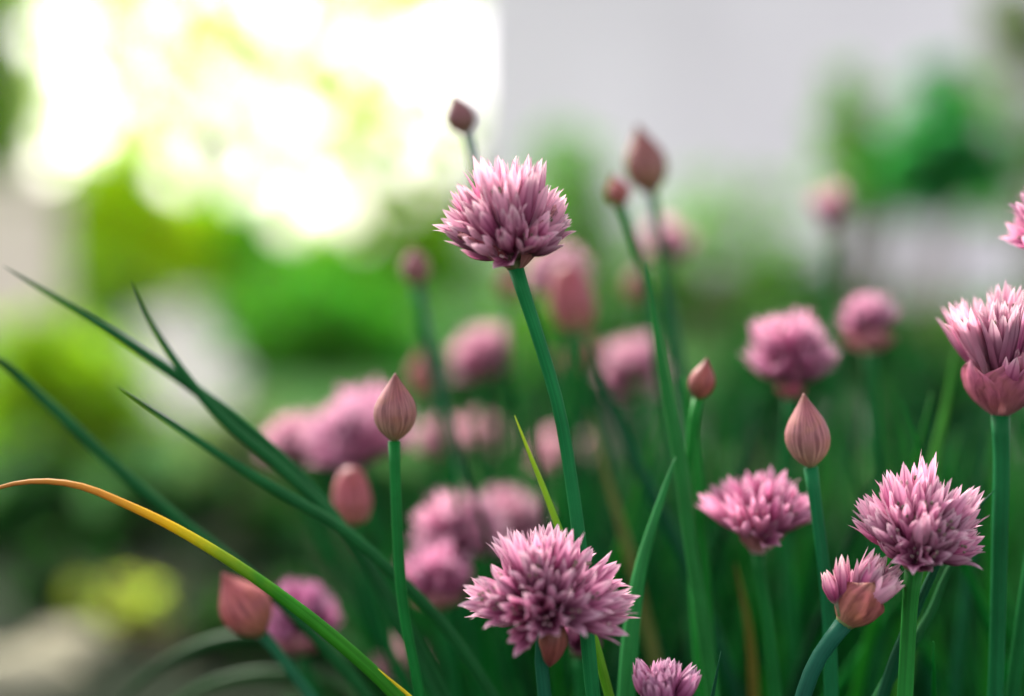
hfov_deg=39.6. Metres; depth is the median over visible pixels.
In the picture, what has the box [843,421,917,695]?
chive leaf
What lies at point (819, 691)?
chive leaf
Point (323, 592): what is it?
chive leaf
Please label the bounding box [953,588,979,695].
chive leaf
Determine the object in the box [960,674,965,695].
chive leaf
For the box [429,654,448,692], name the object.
chive leaf
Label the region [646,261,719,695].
chive leaf
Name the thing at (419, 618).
chive leaf
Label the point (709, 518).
chive leaf
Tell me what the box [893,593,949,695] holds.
chive leaf
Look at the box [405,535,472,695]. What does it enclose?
chive flower
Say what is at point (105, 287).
shrub
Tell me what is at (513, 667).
chive leaf
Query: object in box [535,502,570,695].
chive leaf
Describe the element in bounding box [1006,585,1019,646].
chive leaf
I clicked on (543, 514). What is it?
chive leaf
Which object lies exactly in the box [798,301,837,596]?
chive leaf
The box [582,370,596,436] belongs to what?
chive leaf
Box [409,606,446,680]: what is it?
chive leaf
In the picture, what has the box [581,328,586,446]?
chive leaf
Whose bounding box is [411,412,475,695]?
chive flower
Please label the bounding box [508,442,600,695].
chive leaf
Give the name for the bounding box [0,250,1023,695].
ground
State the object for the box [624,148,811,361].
shrub
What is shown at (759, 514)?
chive flower
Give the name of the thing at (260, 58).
garden tree
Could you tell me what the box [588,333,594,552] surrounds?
chive leaf
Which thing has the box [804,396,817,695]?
chive leaf
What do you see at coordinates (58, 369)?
shrub
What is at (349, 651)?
chive leaf
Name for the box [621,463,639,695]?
chive leaf
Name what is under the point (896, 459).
chive leaf
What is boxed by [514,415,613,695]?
chive leaf
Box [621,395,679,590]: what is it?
chive leaf
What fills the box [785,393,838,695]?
chive bud
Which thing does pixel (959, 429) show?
chive leaf
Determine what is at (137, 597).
lime plant
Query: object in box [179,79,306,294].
shrub
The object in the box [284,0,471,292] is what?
garden tree
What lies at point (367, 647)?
chive leaf
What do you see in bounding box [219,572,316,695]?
chive bud
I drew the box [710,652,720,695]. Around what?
chive leaf
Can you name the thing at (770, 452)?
chive leaf
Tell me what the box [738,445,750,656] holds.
chive leaf
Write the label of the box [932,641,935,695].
chive leaf
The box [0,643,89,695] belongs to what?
stone
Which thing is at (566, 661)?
chive leaf
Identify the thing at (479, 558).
chive leaf
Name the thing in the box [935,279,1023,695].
chive flower
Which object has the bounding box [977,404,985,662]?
chive leaf
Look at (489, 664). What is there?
chive leaf
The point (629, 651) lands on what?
chive leaf
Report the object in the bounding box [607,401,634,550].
chive leaf
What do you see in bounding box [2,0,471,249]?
sky
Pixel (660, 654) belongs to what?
chive leaf
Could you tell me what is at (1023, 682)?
chive leaf
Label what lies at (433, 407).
chive leaf
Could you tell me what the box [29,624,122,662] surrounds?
stone
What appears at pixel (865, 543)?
chive leaf
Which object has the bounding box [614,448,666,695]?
chive leaf
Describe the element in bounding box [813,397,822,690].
chive leaf
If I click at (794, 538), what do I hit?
chive leaf
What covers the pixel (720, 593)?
chive leaf
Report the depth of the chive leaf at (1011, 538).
0.63 m
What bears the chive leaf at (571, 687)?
on the ground
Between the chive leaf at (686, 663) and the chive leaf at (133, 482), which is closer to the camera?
the chive leaf at (133, 482)
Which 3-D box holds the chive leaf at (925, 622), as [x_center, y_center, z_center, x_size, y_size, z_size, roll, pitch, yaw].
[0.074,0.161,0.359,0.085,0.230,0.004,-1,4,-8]
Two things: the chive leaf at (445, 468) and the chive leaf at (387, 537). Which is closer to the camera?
the chive leaf at (445, 468)
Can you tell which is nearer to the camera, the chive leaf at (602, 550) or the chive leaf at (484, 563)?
the chive leaf at (602, 550)
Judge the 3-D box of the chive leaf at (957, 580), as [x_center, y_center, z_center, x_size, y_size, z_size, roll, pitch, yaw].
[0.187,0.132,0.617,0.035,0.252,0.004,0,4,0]
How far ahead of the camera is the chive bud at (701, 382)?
0.37 m
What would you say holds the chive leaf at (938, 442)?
on the ground
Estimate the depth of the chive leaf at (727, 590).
0.52 m
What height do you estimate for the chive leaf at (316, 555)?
0.188 m
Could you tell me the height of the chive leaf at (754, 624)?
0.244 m
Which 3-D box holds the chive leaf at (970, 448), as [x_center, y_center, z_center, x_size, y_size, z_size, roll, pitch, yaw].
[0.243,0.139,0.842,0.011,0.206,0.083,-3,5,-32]
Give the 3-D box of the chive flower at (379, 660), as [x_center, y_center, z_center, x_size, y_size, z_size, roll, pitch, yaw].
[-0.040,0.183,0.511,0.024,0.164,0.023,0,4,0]
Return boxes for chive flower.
[262,413,380,665]
[267,577,343,695]
[283,405,391,638]
[298,376,416,695]
[374,634,406,681]
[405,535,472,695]
[406,483,508,695]
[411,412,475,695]
[433,154,599,695]
[446,322,516,640]
[457,521,638,695]
[462,411,506,577]
[476,483,548,695]
[524,241,602,651]
[532,428,589,681]
[565,626,616,695]
[596,331,669,607]
[632,657,701,695]
[639,214,697,633]
[695,464,811,695]
[738,306,840,684]
[795,548,904,695]
[806,178,857,666]
[831,291,900,692]
[851,449,987,695]
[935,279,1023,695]
[998,190,1023,695]
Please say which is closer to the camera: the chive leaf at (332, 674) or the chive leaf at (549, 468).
the chive leaf at (332, 674)
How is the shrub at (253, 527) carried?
on the ground
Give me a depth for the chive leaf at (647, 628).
0.43 m
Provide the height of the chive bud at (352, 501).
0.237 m
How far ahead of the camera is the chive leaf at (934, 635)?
0.47 m
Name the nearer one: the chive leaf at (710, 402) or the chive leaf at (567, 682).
the chive leaf at (567, 682)
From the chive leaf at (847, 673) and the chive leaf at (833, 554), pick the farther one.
the chive leaf at (833, 554)
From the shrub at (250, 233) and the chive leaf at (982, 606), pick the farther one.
the shrub at (250, 233)
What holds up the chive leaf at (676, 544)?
on the ground
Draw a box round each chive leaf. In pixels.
[0,358,373,695]
[0,478,404,695]
[4,266,449,695]
[119,387,498,695]
[122,632,385,695]
[131,280,440,695]
[181,668,353,695]
[247,496,424,687]
[298,464,469,648]
[310,573,351,623]
[322,661,341,686]
[323,589,375,661]
[348,556,395,681]
[360,526,429,628]
[366,520,411,557]
[378,669,411,695]
[382,529,428,642]
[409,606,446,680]
[429,394,436,417]
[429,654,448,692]
[433,384,499,695]
[436,451,564,695]
[445,391,493,649]
[446,400,534,695]
[460,414,474,482]
[460,459,467,695]
[463,392,521,695]
[468,388,536,695]
[483,557,488,629]
[494,331,502,680]
[498,623,519,691]
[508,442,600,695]
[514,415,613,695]
[519,365,555,490]
[533,391,562,695]
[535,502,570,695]
[545,413,553,519]
[549,321,575,694]
[552,363,579,526]
[554,661,563,695]
[561,468,669,683]
[567,309,608,503]
[569,373,648,695]
[569,674,574,695]
[575,411,660,695]
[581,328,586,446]
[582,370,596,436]
[585,390,603,491]
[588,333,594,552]
[589,342,742,695]
[589,411,659,667]
[598,365,602,457]
[600,623,622,695]
[602,635,615,675]
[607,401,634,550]
[609,438,635,551]
[614,396,658,532]
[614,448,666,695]
[615,644,620,661]
[617,456,675,695]
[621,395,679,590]
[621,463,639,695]
[622,547,638,588]
[632,525,682,607]
[633,548,680,646]
[637,480,671,695]
[638,430,664,551]
[638,642,649,668]
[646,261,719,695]
[654,348,664,537]
[654,532,664,646]
[654,633,663,659]
[665,402,715,544]
[666,564,680,660]
[674,421,760,671]
[675,558,685,618]
[678,534,738,633]
[682,375,716,695]
[683,484,706,669]
[698,438,767,695]
[706,396,713,552]
[708,357,712,593]
[710,413,717,618]
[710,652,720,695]
[711,389,755,589]
[716,394,726,695]
[716,400,799,553]
[721,373,760,613]
[724,459,779,589]
[724,539,741,614]
[725,354,779,475]
[725,390,750,570]
[726,529,745,695]
[734,532,759,624]
[735,373,750,668]
[735,563,758,695]
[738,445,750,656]
[744,386,895,693]
[748,550,759,615]
[756,532,793,656]
[765,388,849,695]
[771,485,801,587]
[771,605,839,695]
[775,586,786,672]
[782,530,813,695]
[786,467,875,695]
[793,529,860,647]
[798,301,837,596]
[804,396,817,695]
[806,523,895,695]
[811,381,822,505]
[812,564,852,695]
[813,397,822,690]
[814,460,905,695]
[838,588,902,693]
[841,549,897,682]
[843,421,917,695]
[850,455,866,556]
[851,392,868,695]
[851,392,932,695]
[856,535,865,564]
[857,401,975,629]
[868,644,873,695]
[872,565,953,695]
[876,490,994,695]
[878,399,903,584]
[883,348,905,467]
[885,378,900,474]
[889,325,895,564]
[889,417,989,652]
[890,430,957,695]
[891,349,925,644]
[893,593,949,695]
[896,351,953,695]
[896,458,988,692]
[901,400,1008,687]
[903,375,910,465]
[905,416,943,695]
[907,322,983,695]
[909,362,967,688]
[913,437,928,695]
[913,565,947,694]
[917,402,940,462]
[919,607,938,695]
[928,353,979,639]
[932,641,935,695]
[934,425,1023,672]
[940,455,978,583]
[949,409,973,487]
[949,412,988,695]
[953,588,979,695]
[959,403,976,695]
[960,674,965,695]
[972,498,1023,665]
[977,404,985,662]
[979,423,987,548]
[983,428,992,695]
[985,539,1014,605]
[1006,448,1018,624]
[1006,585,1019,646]
[1018,410,1023,436]
[1022,673,1023,694]
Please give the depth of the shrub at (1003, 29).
3.19 m
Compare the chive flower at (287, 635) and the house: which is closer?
the chive flower at (287, 635)
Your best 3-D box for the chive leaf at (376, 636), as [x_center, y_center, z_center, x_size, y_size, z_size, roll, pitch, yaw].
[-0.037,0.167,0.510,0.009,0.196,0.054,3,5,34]
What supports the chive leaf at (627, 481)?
on the ground
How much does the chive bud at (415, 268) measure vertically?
0.302 m
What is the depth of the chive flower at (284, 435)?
0.51 m
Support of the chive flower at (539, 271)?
on the ground
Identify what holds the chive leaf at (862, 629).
on the ground
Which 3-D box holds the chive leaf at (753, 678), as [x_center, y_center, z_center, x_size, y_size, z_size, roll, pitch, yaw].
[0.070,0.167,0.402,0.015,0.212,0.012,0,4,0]
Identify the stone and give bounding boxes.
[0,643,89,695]
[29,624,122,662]
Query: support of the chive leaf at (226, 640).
on the ground
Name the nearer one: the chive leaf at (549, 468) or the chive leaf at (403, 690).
the chive leaf at (403, 690)
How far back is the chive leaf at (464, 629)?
0.56 m
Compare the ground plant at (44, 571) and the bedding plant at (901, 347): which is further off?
the bedding plant at (901, 347)
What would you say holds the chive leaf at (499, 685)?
on the ground
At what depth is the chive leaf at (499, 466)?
0.50 m
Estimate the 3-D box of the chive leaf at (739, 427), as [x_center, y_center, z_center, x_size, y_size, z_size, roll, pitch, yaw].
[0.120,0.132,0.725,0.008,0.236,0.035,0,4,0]
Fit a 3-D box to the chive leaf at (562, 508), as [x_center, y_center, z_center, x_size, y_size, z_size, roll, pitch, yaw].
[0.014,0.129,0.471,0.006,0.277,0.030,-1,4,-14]
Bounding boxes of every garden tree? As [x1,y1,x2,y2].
[0,0,59,174]
[26,0,409,190]
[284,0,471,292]
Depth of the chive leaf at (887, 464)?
0.57 m
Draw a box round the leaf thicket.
[260,351,1023,695]
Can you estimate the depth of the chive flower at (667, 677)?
0.33 m
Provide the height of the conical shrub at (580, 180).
0.632 m
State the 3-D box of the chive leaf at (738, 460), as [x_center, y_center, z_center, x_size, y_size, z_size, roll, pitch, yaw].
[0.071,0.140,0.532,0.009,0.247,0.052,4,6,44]
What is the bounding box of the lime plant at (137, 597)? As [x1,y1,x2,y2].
[61,571,198,642]
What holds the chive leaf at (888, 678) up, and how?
on the ground
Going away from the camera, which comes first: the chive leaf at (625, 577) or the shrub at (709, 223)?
the chive leaf at (625, 577)
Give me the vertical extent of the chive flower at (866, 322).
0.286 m
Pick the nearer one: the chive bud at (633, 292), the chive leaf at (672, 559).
the chive bud at (633, 292)
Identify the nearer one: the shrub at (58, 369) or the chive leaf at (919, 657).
the chive leaf at (919, 657)
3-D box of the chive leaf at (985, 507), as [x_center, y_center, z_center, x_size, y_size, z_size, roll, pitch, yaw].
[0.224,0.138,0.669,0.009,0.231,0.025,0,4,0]
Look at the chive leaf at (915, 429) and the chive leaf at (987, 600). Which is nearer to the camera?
the chive leaf at (987, 600)
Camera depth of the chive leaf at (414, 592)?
0.37 m
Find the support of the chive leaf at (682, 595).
on the ground
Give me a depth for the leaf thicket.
0.67 m
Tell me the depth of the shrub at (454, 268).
8.99 m
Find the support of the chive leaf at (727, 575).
on the ground
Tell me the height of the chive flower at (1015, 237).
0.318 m
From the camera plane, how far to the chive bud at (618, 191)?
0.43 m
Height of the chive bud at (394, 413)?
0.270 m
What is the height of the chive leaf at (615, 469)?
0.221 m
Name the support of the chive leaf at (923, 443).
on the ground
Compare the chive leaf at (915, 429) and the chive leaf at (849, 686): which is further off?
the chive leaf at (915, 429)
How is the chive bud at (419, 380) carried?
on the ground
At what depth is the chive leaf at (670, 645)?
0.47 m
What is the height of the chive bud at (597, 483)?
0.266 m
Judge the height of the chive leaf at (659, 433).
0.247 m
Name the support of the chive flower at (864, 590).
on the ground
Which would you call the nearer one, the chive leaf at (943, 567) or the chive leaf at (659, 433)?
the chive leaf at (943, 567)
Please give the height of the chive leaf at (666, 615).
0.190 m
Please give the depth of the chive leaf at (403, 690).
0.34 m
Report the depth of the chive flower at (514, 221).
0.34 m
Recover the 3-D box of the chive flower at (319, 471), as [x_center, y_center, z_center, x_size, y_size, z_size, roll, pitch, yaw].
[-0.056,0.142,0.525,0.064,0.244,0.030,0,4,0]
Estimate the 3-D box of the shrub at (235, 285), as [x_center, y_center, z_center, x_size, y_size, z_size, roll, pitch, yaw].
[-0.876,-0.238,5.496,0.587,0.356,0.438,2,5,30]
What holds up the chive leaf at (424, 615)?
on the ground
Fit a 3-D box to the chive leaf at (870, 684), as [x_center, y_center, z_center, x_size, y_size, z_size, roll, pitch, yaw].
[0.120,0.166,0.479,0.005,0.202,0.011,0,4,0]
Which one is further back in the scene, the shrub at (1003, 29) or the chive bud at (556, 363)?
the shrub at (1003, 29)
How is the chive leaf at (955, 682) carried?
on the ground
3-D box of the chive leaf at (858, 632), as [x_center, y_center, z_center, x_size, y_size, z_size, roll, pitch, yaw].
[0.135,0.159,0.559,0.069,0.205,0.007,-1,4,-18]
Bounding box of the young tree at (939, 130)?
[857,57,1023,399]
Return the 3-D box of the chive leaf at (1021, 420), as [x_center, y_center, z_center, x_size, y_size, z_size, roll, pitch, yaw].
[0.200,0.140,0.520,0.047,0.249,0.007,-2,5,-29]
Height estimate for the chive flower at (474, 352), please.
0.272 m
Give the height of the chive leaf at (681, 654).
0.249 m
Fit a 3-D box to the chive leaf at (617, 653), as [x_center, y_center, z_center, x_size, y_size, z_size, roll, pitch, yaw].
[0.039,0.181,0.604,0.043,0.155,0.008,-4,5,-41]
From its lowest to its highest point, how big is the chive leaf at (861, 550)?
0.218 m
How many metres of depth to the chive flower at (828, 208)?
0.61 m
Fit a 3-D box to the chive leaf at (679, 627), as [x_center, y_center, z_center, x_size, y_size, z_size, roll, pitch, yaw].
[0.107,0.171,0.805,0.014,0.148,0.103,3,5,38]
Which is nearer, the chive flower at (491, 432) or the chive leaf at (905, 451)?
the chive flower at (491, 432)
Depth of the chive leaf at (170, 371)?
0.38 m
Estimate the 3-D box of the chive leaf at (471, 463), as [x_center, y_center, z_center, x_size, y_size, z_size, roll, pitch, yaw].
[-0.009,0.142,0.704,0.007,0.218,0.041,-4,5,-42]
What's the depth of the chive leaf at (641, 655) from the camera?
0.48 m
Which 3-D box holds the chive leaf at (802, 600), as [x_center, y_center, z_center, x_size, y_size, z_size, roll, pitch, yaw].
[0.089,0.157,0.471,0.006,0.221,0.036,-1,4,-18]
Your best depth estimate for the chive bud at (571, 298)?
0.48 m
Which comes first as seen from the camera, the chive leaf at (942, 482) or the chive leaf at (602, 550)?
the chive leaf at (942, 482)
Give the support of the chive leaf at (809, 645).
on the ground
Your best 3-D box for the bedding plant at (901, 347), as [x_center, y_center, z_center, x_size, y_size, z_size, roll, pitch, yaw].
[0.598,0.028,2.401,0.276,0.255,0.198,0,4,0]
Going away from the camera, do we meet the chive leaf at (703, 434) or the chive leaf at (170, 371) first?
the chive leaf at (170, 371)
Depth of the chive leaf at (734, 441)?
0.55 m
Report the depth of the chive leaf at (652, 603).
0.51 m
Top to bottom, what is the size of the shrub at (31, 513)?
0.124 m
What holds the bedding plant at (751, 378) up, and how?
on the ground
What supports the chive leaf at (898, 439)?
on the ground
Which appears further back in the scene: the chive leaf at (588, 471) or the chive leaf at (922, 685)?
the chive leaf at (588, 471)
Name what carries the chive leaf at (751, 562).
on the ground
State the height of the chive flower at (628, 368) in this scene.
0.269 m
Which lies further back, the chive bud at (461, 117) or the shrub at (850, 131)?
the shrub at (850, 131)
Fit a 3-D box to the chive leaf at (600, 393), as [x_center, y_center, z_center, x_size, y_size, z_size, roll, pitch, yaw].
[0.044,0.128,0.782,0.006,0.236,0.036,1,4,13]
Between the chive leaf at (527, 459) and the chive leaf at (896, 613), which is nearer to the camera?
the chive leaf at (896, 613)
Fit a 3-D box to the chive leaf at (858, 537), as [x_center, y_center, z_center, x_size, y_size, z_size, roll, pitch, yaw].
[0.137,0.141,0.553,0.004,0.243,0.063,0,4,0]
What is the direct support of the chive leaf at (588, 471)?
on the ground
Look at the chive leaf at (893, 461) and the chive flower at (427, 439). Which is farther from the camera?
the chive leaf at (893, 461)
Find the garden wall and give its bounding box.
[0,175,73,328]
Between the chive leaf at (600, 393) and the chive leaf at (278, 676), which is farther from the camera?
the chive leaf at (600, 393)
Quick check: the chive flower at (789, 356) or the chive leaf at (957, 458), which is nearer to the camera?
the chive flower at (789, 356)
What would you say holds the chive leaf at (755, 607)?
on the ground
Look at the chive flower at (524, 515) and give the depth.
0.49 m
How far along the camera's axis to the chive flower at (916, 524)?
0.33 m
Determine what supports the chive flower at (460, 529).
on the ground
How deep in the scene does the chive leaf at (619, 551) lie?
0.44 m
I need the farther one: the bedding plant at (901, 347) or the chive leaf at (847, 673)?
the bedding plant at (901, 347)
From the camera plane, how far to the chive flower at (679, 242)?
0.61 m
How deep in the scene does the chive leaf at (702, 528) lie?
0.38 m
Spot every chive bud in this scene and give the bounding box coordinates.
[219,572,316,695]
[333,466,409,695]
[373,373,424,695]
[400,244,478,578]
[408,348,456,665]
[445,93,570,524]
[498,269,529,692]
[549,262,650,669]
[554,348,575,409]
[578,335,614,676]
[606,174,696,695]
[624,265,660,646]
[625,124,689,444]
[686,358,714,514]
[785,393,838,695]
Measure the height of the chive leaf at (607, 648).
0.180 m
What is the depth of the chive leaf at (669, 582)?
0.56 m
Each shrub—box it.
[0,295,166,453]
[0,451,213,560]
[47,116,225,300]
[65,240,178,320]
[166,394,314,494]
[166,458,468,573]
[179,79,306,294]
[208,240,346,326]
[210,249,456,379]
[284,227,501,296]
[486,108,636,370]
[594,245,902,342]
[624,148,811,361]
[807,62,1019,404]
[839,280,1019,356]
[977,0,1023,290]
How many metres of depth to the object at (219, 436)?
1.73 m
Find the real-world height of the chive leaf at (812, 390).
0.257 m
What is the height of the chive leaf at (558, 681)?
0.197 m
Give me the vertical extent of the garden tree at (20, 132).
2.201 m
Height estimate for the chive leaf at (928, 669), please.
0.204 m
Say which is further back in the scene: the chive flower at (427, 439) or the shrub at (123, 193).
the shrub at (123, 193)
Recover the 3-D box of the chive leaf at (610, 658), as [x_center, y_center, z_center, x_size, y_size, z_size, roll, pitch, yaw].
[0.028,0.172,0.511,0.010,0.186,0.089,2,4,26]
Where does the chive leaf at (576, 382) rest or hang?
on the ground
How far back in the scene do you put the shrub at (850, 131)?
2.69 m
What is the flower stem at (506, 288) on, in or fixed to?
on the ground
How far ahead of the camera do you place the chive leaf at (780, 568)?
0.70 m
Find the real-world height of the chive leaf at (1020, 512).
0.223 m
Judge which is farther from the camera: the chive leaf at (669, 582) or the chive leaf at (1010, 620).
the chive leaf at (669, 582)
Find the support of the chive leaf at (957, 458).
on the ground
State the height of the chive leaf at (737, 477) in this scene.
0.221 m
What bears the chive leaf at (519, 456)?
on the ground
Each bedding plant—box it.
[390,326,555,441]
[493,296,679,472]
[678,301,864,486]
[817,289,927,406]
[849,335,1021,477]
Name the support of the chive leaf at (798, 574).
on the ground
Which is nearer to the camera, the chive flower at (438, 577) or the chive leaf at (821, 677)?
the chive flower at (438, 577)
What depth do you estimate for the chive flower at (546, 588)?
0.33 m
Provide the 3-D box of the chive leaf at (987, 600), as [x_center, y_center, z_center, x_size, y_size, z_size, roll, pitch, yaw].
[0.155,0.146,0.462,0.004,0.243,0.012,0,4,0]
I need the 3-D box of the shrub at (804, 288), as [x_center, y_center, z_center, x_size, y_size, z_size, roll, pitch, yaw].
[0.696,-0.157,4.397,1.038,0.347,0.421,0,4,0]
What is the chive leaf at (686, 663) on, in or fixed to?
on the ground
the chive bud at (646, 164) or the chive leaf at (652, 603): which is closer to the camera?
the chive bud at (646, 164)
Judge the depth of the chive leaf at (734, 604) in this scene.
0.52 m
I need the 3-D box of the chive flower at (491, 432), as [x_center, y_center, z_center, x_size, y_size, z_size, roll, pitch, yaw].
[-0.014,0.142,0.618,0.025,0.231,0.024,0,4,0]
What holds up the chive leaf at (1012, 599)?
on the ground
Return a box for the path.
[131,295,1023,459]
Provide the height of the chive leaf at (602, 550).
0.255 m
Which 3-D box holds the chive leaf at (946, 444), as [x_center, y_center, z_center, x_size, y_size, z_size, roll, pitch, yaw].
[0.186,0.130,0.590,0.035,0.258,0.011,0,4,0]
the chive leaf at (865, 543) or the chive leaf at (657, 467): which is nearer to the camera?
the chive leaf at (657, 467)
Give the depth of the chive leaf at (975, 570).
0.58 m
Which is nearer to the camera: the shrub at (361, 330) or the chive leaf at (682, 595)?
the chive leaf at (682, 595)
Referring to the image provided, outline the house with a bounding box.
[472,0,1023,295]
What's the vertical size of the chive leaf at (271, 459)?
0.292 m
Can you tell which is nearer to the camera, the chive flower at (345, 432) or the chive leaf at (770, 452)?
the chive flower at (345, 432)
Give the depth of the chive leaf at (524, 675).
0.43 m
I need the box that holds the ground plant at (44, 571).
[1,533,344,658]
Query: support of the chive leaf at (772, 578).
on the ground
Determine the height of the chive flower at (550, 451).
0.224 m
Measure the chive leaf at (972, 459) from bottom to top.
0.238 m
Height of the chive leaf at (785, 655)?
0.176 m
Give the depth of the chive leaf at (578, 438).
0.53 m
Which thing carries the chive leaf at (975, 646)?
on the ground
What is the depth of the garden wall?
5.09 m
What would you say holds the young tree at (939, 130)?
on the ground
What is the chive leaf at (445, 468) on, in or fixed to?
on the ground
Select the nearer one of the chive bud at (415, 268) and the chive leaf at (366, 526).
the chive bud at (415, 268)
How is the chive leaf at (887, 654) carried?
on the ground
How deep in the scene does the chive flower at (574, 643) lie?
0.38 m
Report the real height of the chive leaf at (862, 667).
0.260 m
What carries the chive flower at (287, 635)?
on the ground
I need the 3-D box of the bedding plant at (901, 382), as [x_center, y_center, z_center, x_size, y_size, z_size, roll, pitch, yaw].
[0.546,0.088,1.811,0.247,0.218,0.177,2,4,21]
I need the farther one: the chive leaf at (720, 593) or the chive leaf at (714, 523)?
the chive leaf at (714, 523)
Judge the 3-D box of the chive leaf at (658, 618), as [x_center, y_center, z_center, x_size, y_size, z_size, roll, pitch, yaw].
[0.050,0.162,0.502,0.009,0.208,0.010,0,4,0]

